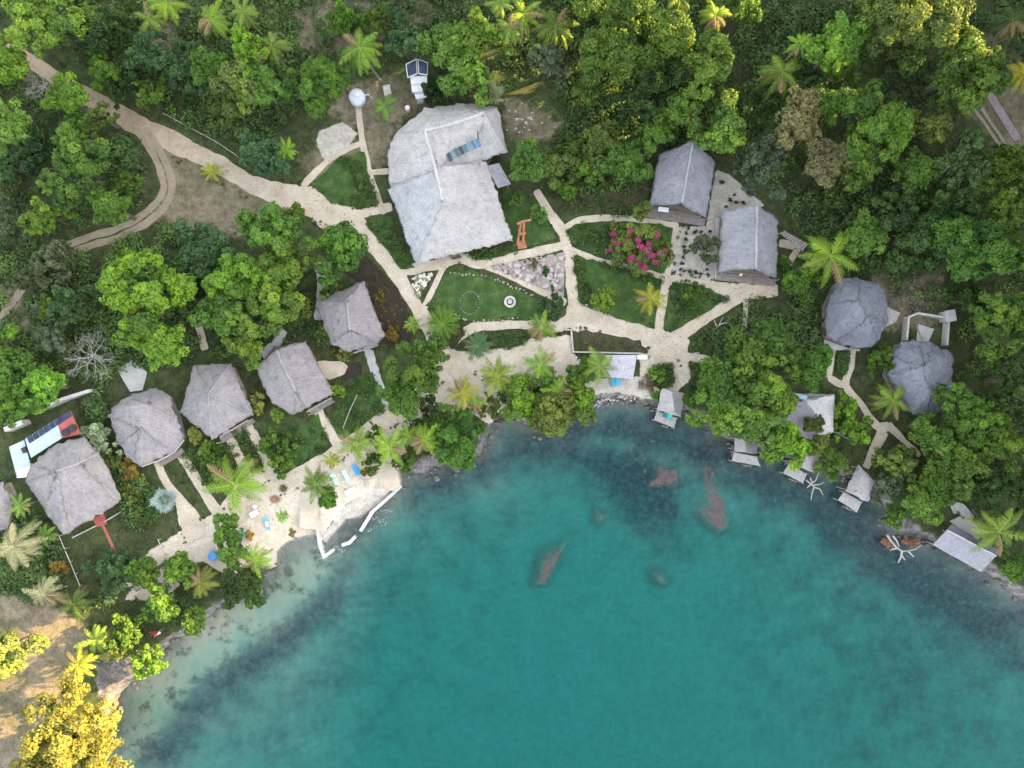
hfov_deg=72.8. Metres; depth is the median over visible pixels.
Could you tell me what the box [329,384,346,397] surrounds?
shrub
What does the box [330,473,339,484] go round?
sun lounger
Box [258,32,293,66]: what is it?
coconut palm
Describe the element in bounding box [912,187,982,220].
feathery tree
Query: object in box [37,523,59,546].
banana plant
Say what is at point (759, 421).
broadleaf tree
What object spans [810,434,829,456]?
broadleaf tree
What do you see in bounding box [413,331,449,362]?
broadleaf tree
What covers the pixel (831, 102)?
broadleaf tree
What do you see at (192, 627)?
broadleaf tree
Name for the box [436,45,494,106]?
broadleaf tree
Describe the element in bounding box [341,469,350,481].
sun lounger
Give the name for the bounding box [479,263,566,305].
path
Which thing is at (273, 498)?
fallen fronds
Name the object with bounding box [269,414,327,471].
lawn
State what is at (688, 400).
broadleaf tree
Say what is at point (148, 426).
guest hut
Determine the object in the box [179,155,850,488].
garden ground cover
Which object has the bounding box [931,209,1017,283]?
broadleaf tree
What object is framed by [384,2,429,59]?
feathery tree
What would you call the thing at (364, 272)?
garden bed
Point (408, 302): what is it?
leaf litter
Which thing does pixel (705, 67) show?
broadleaf tree
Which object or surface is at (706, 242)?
feathery tree
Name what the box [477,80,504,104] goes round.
fan palm
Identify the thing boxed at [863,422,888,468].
path
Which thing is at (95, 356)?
bare tree
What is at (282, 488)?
beach seedling
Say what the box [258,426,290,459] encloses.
feathery tree
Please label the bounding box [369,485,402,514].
sea wall
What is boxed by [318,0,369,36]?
feathery tree
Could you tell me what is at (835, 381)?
path
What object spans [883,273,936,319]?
dry brushwood
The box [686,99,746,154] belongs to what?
broadleaf tree
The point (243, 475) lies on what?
coconut palm
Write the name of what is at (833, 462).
broadleaf tree
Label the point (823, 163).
broadleaf tree
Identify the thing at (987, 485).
feathery tree
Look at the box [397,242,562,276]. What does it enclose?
path
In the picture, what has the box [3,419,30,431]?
boundary wall
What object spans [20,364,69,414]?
broadleaf tree
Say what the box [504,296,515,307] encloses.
fountain
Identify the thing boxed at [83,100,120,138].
feathery tree
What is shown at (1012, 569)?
broadleaf tree
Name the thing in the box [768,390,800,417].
broadleaf tree
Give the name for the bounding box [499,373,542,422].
broadleaf tree
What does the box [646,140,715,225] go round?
gabled hut
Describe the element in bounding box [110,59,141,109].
feathery tree
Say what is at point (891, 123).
broadleaf tree
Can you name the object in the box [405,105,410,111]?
white drum
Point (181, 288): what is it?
broadleaf tree
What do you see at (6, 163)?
feathery tree
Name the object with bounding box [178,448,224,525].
path
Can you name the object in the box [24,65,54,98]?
bare tree
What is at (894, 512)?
broadleaf tree
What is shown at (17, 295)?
track
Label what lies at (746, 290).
path
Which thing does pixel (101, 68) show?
broadleaf tree
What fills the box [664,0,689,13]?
coconut palm
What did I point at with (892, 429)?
path
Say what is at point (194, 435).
shrub
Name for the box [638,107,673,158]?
broadleaf tree
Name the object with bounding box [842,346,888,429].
path
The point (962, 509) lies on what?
path
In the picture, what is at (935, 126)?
broadleaf tree
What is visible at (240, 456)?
path
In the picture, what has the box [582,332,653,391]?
dry bed plants
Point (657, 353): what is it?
path
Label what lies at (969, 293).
feathery tree
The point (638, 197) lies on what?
garden bed
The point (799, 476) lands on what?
water kiosk
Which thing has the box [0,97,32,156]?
broadleaf tree
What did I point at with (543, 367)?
coconut palm
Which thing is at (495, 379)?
coconut palm
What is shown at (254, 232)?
broadleaf tree
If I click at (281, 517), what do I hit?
young palm
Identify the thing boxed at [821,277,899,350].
rounded hut
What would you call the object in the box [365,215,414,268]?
lawn
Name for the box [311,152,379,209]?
lawn
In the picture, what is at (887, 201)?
feathery tree
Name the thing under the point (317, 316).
path
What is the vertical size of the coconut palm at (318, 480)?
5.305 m
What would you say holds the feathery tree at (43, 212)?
on the ground at (616, 584)
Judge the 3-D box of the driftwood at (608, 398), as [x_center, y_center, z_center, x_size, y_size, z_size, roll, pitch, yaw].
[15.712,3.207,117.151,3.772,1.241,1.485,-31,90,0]
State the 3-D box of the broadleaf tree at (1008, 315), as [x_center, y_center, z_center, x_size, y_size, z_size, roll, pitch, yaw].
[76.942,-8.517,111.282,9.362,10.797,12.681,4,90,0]
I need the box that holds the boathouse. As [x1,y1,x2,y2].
[925,516,997,571]
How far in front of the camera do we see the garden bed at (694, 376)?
116.25 m
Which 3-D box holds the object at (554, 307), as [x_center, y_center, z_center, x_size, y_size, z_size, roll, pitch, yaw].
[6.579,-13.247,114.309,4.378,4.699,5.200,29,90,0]
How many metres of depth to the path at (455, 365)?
116.36 m
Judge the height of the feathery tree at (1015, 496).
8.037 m
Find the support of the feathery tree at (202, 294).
on the ground at (616, 584)
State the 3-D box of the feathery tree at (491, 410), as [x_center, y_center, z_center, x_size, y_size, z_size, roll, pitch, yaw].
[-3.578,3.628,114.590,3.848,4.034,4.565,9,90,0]
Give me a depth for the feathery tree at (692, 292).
114.41 m
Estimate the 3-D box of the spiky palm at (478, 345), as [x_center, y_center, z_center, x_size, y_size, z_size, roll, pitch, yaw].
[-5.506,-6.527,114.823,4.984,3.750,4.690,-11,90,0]
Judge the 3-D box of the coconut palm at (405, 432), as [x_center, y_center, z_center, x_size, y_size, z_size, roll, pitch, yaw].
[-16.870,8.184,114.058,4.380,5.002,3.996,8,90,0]
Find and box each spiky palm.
[420,304,460,338]
[462,330,492,359]
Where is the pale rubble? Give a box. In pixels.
[506,103,636,401]
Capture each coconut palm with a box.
[0,520,47,570]
[21,575,67,606]
[55,584,95,619]
[59,643,100,683]
[73,624,113,654]
[134,1,169,41]
[145,0,192,33]
[189,565,219,597]
[198,0,232,49]
[201,453,271,513]
[228,0,263,35]
[241,542,273,577]
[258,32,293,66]
[301,465,336,503]
[337,425,374,464]
[338,27,382,80]
[372,427,406,465]
[397,422,418,446]
[410,422,439,456]
[444,373,479,410]
[467,392,487,412]
[480,355,515,396]
[484,0,513,27]
[496,14,524,46]
[507,0,543,39]
[522,344,556,378]
[527,309,556,341]
[529,8,579,49]
[540,376,571,399]
[583,346,617,385]
[633,282,666,315]
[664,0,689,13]
[698,0,731,31]
[754,55,803,98]
[783,32,815,61]
[796,232,857,288]
[867,383,909,419]
[964,503,1023,556]
[989,0,1023,43]
[1007,61,1023,95]
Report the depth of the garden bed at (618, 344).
116.25 m
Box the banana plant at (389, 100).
[374,94,396,120]
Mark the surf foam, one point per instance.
(372, 518)
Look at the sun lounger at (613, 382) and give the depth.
115.98 m
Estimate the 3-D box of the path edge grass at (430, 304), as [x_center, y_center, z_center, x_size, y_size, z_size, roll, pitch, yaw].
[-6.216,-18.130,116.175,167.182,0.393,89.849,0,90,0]
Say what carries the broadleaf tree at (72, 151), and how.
on the ground at (616, 584)
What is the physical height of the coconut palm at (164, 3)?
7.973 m
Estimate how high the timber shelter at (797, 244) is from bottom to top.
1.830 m
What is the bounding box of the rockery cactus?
[542,265,548,276]
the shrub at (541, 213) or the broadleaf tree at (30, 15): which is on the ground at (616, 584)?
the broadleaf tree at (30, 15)
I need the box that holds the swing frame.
[516,219,530,248]
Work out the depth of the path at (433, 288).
116.33 m
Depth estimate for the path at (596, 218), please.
116.35 m
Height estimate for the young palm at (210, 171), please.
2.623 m
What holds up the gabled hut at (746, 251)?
on the ground at (616, 584)
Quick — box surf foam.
[207,403,626,622]
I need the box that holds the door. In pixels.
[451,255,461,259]
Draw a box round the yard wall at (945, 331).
[901,312,949,345]
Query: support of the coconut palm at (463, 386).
on the ground at (616, 584)
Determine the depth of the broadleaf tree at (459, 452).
110.70 m
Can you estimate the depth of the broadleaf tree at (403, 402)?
110.00 m
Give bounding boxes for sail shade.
[149,627,164,636]
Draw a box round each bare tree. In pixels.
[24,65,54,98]
[63,331,118,380]
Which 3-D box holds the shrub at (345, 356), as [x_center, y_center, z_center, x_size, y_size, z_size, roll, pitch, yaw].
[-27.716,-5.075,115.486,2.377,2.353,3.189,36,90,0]
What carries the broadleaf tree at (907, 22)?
on the ground at (616, 584)
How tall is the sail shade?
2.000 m
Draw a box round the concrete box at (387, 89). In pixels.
[383,84,391,96]
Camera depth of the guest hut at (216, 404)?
113.04 m
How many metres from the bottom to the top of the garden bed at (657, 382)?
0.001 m
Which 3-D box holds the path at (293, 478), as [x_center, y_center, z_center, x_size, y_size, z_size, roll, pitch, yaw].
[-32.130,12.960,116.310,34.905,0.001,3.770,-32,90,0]
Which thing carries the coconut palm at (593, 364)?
on the ground at (616, 584)
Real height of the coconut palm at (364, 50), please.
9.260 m
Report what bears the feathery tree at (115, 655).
on the ground at (616, 584)
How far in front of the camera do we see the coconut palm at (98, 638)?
112.27 m
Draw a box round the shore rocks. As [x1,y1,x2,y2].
[110,392,1023,741]
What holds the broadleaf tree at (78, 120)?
on the ground at (616, 584)
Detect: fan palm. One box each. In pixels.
[149,488,178,513]
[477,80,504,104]
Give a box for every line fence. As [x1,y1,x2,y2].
[59,535,82,585]
[162,112,237,156]
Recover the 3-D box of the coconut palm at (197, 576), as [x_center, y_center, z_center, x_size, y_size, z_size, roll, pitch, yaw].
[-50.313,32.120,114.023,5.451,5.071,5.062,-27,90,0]
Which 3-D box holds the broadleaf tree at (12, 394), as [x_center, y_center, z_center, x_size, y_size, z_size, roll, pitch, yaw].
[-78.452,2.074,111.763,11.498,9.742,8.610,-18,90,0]
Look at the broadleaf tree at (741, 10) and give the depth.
109.41 m
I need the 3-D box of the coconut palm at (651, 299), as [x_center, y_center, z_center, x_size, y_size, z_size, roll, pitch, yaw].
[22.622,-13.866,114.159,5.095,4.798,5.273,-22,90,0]
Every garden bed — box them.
[344,362,360,379]
[345,256,410,348]
[445,326,464,348]
[468,243,513,259]
[489,330,533,348]
[546,189,649,214]
[579,330,647,353]
[652,367,673,388]
[687,307,739,352]
[690,364,704,379]
[780,249,788,265]
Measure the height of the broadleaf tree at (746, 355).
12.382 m
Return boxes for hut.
[0,482,20,530]
[9,410,121,537]
[108,388,186,466]
[179,363,254,443]
[257,342,334,414]
[315,281,385,353]
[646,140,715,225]
[715,205,778,285]
[771,393,834,440]
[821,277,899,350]
[882,325,953,414]
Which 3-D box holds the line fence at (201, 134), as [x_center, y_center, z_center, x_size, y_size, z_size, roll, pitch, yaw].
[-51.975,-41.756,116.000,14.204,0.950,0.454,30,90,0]
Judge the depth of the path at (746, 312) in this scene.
116.33 m
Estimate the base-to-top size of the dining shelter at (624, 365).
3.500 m
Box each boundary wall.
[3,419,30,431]
[44,389,93,411]
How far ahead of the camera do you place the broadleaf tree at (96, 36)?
109.57 m
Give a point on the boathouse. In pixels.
(957, 540)
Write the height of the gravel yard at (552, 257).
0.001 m
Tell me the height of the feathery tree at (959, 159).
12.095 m
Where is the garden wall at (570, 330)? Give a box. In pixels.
[565,329,640,353]
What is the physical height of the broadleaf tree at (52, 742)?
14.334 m
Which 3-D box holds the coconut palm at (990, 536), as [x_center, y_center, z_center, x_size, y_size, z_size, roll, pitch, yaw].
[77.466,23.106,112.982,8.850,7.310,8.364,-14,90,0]
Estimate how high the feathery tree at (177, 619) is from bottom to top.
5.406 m
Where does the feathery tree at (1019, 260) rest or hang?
on the ground at (616, 584)
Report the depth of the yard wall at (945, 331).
115.29 m
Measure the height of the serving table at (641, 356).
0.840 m
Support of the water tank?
on the ground at (616, 584)
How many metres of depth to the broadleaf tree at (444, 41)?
107.31 m
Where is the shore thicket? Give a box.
[71,335,940,652]
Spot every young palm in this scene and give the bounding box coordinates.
[8,493,37,517]
[200,161,223,182]
[275,137,298,162]
[275,507,290,523]
[320,451,341,467]
[404,315,422,333]
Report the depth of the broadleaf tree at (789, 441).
108.33 m
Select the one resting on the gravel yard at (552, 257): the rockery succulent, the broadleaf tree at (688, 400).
the rockery succulent
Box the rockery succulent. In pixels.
[530,257,538,267]
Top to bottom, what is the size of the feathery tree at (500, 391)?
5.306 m
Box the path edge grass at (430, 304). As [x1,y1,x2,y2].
[0,24,972,543]
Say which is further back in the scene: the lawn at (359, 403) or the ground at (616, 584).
the ground at (616, 584)
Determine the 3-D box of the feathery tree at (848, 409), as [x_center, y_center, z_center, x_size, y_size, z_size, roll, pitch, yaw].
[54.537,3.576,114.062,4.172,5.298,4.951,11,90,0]
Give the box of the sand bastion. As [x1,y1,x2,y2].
[376,463,401,490]
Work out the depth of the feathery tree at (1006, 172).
107.93 m
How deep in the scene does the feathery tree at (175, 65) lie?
108.93 m
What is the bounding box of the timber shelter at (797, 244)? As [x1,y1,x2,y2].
[778,231,807,252]
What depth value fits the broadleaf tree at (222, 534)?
112.48 m
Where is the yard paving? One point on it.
(926, 332)
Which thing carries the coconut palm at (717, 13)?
on the ground at (616, 584)
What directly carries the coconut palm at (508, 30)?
on the ground at (616, 584)
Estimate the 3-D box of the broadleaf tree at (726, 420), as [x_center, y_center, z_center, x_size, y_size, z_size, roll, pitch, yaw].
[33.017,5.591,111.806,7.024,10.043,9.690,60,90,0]
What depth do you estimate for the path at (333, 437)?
116.32 m
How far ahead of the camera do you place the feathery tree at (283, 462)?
114.37 m
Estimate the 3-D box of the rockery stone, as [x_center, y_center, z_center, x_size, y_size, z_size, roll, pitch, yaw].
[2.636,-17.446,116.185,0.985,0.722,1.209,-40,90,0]
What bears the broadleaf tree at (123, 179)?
on the ground at (616, 584)
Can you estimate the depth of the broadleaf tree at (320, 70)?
107.94 m
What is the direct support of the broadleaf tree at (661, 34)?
on the ground at (616, 584)
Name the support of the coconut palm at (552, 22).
on the ground at (616, 584)
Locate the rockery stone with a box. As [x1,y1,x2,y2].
[525,277,530,282]
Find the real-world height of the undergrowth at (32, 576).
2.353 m
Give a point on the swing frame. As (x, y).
(521, 244)
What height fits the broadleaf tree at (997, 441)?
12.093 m
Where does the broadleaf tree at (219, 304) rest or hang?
on the ground at (616, 584)
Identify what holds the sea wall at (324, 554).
on the ground at (616, 584)
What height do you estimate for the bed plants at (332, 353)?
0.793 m
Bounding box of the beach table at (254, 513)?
[249,509,258,517]
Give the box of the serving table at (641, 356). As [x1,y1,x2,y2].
[637,355,646,358]
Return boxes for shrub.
[46,700,61,714]
[49,560,69,574]
[120,457,138,480]
[187,424,203,445]
[197,439,214,458]
[249,391,265,415]
[269,406,284,423]
[315,325,329,341]
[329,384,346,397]
[336,348,353,361]
[385,325,398,342]
[505,188,524,206]
[530,204,548,223]
[647,364,665,383]
[649,390,660,401]
[777,254,794,270]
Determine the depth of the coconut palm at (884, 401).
112.30 m
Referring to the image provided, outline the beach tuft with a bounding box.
[288,527,295,537]
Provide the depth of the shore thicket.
115.74 m
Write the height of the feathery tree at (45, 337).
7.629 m
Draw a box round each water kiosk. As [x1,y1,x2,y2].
[650,388,683,428]
[726,437,760,466]
[777,455,818,483]
[829,465,875,512]
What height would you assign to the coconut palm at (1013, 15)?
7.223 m
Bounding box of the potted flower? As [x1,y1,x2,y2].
[245,529,254,540]
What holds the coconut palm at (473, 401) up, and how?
on the ground at (616, 584)
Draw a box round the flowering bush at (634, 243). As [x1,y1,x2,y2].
[605,200,674,277]
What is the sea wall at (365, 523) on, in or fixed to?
on the ground at (616, 584)
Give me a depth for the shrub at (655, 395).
114.88 m
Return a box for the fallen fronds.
[269,494,280,503]
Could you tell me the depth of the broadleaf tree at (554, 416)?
109.99 m
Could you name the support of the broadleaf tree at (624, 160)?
on the ground at (616, 584)
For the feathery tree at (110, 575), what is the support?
on the ground at (616, 584)
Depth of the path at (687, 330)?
116.34 m
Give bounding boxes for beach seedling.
[279,484,287,491]
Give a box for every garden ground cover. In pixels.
[68,260,740,595]
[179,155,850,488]
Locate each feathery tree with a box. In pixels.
[0,151,25,180]
[0,194,39,245]
[0,239,77,295]
[10,127,57,176]
[17,195,77,236]
[29,303,74,357]
[37,292,64,328]
[45,284,103,327]
[80,422,123,454]
[80,547,136,605]
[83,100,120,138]
[93,0,140,42]
[100,449,123,470]
[105,634,138,661]
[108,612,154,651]
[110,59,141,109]
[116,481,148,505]
[122,29,167,69]
[131,74,166,111]
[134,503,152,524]
[159,37,205,94]
[168,593,202,625]
[191,265,216,299]
[199,443,226,485]
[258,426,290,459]
[267,443,297,479]
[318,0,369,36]
[319,272,342,299]
[360,460,380,476]
[364,2,397,35]
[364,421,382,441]
[365,444,383,471]
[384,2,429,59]
[391,444,415,473]
[418,394,452,435]
[420,74,454,107]
[478,392,501,419]
[499,373,530,395]
[526,42,570,89]
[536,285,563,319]
[610,57,712,131]
[680,273,701,309]
[684,233,721,262]
[731,134,792,199]
[732,99,771,132]
[825,415,873,444]
[834,389,858,420]
[865,184,929,231]
[866,345,895,378]
[871,444,929,493]
[871,471,903,503]
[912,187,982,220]
[931,128,991,202]
[940,281,988,316]
[967,142,1023,200]
[971,177,1023,226]
[971,470,1023,517]
[974,347,1023,410]
[991,225,1023,274]
[1001,471,1023,518]
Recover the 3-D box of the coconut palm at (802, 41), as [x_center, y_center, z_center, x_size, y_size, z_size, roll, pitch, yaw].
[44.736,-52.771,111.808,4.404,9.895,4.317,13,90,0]
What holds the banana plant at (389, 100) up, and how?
on the ground at (616, 584)
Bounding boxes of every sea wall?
[316,517,335,558]
[341,534,357,546]
[359,513,373,531]
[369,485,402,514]
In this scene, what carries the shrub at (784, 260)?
on the garden bed at (785, 252)
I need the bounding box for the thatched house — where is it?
[387,103,512,264]
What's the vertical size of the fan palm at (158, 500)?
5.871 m
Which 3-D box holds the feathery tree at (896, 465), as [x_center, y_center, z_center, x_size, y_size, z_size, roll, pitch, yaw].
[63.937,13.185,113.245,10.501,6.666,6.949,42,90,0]
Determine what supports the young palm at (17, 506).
on the ground at (616, 584)
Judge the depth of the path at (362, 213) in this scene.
116.36 m
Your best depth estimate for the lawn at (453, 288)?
116.27 m
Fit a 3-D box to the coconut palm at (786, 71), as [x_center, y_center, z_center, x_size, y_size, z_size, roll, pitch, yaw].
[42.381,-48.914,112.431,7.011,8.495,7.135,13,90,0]
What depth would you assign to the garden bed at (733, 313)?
116.25 m
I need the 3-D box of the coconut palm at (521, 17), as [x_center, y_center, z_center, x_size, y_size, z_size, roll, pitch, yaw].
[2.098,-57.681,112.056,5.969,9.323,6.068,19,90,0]
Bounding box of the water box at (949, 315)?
[938,309,956,322]
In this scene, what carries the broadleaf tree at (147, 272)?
on the ground at (616, 584)
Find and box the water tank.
[349,88,372,107]
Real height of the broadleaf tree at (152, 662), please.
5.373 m
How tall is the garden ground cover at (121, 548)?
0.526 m
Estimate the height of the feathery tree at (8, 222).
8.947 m
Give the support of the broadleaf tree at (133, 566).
on the ground at (616, 584)
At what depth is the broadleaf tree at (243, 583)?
111.95 m
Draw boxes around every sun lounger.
[263,518,269,529]
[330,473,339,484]
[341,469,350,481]
[344,486,355,495]
[351,464,359,475]
[611,377,615,385]
[616,378,620,385]
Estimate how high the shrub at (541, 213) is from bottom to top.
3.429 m
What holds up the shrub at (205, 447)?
on the ground at (616, 584)
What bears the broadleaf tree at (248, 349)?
on the ground at (616, 584)
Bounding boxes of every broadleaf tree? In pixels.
[0,32,33,84]
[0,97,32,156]
[0,323,35,385]
[0,370,60,428]
[0,627,50,680]
[1,0,99,58]
[9,674,134,767]
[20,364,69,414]
[35,121,111,211]
[39,71,91,113]
[63,110,99,141]
[67,0,117,55]
[85,186,136,226]
[88,50,122,93]
[95,247,197,349]
[101,248,162,297]
[107,133,144,171]
[109,166,144,196]
[120,559,138,582]
[129,321,189,371]
[129,643,168,680]
[130,554,162,588]
[141,580,180,622]
[161,550,199,589]
[172,217,237,279]
[181,605,206,635]
[186,288,249,336]
[188,45,228,85]
[201,252,265,300]
[207,57,258,114]
[212,92,248,126]
[212,513,243,546]
[215,537,248,568]
[220,328,262,370]
[220,561,264,610]
[224,266,305,341]
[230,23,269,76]
[234,200,301,271]
[236,61,283,108]
[239,128,290,177]
[244,585,266,609]
[259,233,326,292]
[277,54,345,118]
[282,297,312,326]
[283,201,306,225]
[314,220,368,285]
[318,484,337,508]
[325,65,350,97]
[374,379,424,420]
[383,341,443,394]
[412,20,479,68]
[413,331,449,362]
[427,409,487,471]
[432,402,462,424]
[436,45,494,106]
[450,5,515,60]
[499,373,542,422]
[508,137,550,182]
[525,392,542,427]
[528,390,597,437]
[538,144,580,189]
[538,366,563,393]
[555,132,589,162]
[556,176,577,200]
[565,373,585,398]
[566,355,597,385]
[567,0,695,92]
[570,384,595,417]
[571,72,603,103]
[576,153,605,185]
[582,119,616,174]
[589,283,616,312]
[599,137,654,182]
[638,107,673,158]
[658,86,702,139]
[678,28,738,107]
[682,392,699,408]
[685,397,746,437]
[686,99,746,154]
[694,354,758,409]
[710,324,774,385]
[719,0,763,26]
[737,391,786,451]
[746,354,800,410]
[750,317,800,364]
[760,420,812,470]
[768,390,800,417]
[774,84,821,154]
[781,263,821,304]
[788,343,835,393]
[801,137,851,189]
[802,414,825,432]
[804,9,873,72]
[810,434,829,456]
[813,83,858,125]
[814,447,850,481]
[819,54,861,89]
[836,122,882,192]
[841,78,915,163]
[843,206,890,258]
[849,0,975,56]
[874,193,958,276]
[883,503,906,530]
[891,145,947,194]
[897,19,1013,115]
[901,483,943,525]
[908,410,958,472]
[911,102,954,146]
[915,464,971,507]
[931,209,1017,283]
[932,382,1004,447]
[940,433,992,500]
[967,289,1023,369]
[973,416,1023,472]
[1000,550,1023,583]
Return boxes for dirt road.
[0,34,313,217]
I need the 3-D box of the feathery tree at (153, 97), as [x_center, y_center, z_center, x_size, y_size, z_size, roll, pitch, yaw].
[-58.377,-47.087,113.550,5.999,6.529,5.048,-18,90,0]
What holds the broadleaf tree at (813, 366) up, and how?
on the ground at (616, 584)
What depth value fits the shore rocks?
117.64 m
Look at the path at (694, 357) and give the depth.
116.33 m
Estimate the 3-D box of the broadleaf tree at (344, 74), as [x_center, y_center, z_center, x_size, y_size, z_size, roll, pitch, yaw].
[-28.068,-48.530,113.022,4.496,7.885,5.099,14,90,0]
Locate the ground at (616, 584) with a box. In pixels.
[0,0,1023,767]
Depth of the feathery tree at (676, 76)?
106.74 m
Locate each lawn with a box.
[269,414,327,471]
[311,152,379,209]
[331,371,383,435]
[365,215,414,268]
[425,270,558,321]
[502,187,556,248]
[567,221,672,272]
[574,256,661,328]
[664,282,727,330]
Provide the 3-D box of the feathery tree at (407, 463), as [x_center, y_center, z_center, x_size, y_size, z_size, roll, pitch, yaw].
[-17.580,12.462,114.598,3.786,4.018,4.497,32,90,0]
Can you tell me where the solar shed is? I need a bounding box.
[406,59,427,103]
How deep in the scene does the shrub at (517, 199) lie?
114.24 m
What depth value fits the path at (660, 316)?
116.34 m
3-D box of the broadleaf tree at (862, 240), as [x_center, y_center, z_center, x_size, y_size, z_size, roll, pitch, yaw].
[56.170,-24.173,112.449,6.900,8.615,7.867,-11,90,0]
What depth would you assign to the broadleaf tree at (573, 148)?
112.31 m
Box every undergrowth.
[0,0,1023,606]
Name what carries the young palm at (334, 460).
on the ground at (616, 584)
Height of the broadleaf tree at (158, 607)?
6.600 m
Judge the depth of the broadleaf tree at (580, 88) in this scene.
111.60 m
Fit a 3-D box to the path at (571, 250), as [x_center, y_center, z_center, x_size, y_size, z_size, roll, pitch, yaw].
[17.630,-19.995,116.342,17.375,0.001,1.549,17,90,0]
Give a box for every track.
[0,285,26,321]
[58,127,166,251]
[62,127,175,257]
[974,109,999,145]
[980,105,1006,143]
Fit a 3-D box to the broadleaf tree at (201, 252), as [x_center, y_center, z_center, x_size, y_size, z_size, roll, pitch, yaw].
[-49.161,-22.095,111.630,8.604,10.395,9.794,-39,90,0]
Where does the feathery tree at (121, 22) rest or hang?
on the ground at (616, 584)
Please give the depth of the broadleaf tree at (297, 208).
111.72 m
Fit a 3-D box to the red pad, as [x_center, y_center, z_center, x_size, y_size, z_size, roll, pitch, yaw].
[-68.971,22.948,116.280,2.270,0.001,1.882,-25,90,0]
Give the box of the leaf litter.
[10,62,1018,566]
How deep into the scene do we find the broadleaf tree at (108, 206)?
108.00 m
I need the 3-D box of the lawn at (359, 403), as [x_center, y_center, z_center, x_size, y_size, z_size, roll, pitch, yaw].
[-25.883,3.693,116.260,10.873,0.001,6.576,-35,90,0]
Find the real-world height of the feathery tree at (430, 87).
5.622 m
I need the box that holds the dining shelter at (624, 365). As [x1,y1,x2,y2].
[590,355,636,378]
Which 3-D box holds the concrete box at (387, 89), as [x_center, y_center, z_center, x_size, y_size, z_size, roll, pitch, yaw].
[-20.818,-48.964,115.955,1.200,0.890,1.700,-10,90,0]
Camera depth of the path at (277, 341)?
116.29 m
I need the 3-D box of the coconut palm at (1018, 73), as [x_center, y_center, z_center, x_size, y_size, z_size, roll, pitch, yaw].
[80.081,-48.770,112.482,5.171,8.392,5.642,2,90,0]
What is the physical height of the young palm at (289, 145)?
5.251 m
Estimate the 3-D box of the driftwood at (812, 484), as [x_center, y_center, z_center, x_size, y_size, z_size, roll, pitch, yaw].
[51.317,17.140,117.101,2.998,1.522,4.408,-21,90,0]
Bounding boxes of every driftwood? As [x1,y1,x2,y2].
[594,394,612,407]
[805,474,823,498]
[880,534,920,562]
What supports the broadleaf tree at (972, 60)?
on the ground at (616, 584)
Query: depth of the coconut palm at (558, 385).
111.31 m
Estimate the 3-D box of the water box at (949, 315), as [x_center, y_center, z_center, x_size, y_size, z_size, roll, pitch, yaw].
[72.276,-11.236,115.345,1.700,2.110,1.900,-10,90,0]
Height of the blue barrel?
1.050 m
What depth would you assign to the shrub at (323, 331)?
114.74 m
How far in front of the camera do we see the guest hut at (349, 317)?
112.67 m
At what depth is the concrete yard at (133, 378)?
116.28 m
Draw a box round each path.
[102,525,115,551]
[154,462,205,541]
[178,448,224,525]
[195,326,208,350]
[223,430,253,489]
[234,408,405,523]
[245,424,275,477]
[260,329,286,357]
[294,141,362,196]
[302,188,476,408]
[314,262,325,319]
[315,409,341,445]
[338,203,392,219]
[355,108,385,214]
[364,346,387,407]
[367,168,388,174]
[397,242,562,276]
[422,265,445,308]
[458,309,580,343]
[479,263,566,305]
[534,189,581,305]
[561,214,670,233]
[565,304,699,356]
[567,246,664,278]
[646,338,678,390]
[654,222,678,329]
[659,291,743,345]
[662,275,777,298]
[684,354,716,362]
[742,300,747,333]
[779,239,799,267]
[827,350,835,377]
[828,375,847,388]
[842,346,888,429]
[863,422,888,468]
[886,422,920,456]
[951,502,973,521]
[987,92,1019,140]
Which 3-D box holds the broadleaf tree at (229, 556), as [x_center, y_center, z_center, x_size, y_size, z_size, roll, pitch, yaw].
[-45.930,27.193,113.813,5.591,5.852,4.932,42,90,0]
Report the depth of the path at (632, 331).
116.34 m
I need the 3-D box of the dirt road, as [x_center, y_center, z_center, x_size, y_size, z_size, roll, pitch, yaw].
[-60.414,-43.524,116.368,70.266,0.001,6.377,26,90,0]
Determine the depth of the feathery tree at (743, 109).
110.56 m
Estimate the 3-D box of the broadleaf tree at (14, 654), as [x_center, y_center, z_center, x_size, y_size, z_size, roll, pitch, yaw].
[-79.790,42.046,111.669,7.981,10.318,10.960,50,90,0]
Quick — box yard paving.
[916,324,933,341]
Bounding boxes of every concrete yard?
[119,361,146,391]
[300,489,317,529]
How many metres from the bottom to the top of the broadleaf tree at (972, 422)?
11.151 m
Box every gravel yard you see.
[318,361,347,379]
[407,272,432,293]
[490,252,564,297]
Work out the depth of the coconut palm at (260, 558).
112.23 m
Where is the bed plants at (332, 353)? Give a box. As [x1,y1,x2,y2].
[108,288,399,481]
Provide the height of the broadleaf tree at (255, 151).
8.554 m
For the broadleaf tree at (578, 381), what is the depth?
112.19 m
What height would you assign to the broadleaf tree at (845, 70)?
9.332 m
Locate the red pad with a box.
[93,513,106,526]
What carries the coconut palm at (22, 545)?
on the ground at (616, 584)
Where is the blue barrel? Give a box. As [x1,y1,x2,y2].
[208,551,218,560]
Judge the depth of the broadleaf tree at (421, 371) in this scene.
108.80 m
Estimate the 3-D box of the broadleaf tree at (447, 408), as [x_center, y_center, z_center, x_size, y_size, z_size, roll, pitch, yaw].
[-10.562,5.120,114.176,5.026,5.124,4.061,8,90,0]
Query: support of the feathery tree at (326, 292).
on the ground at (616, 584)

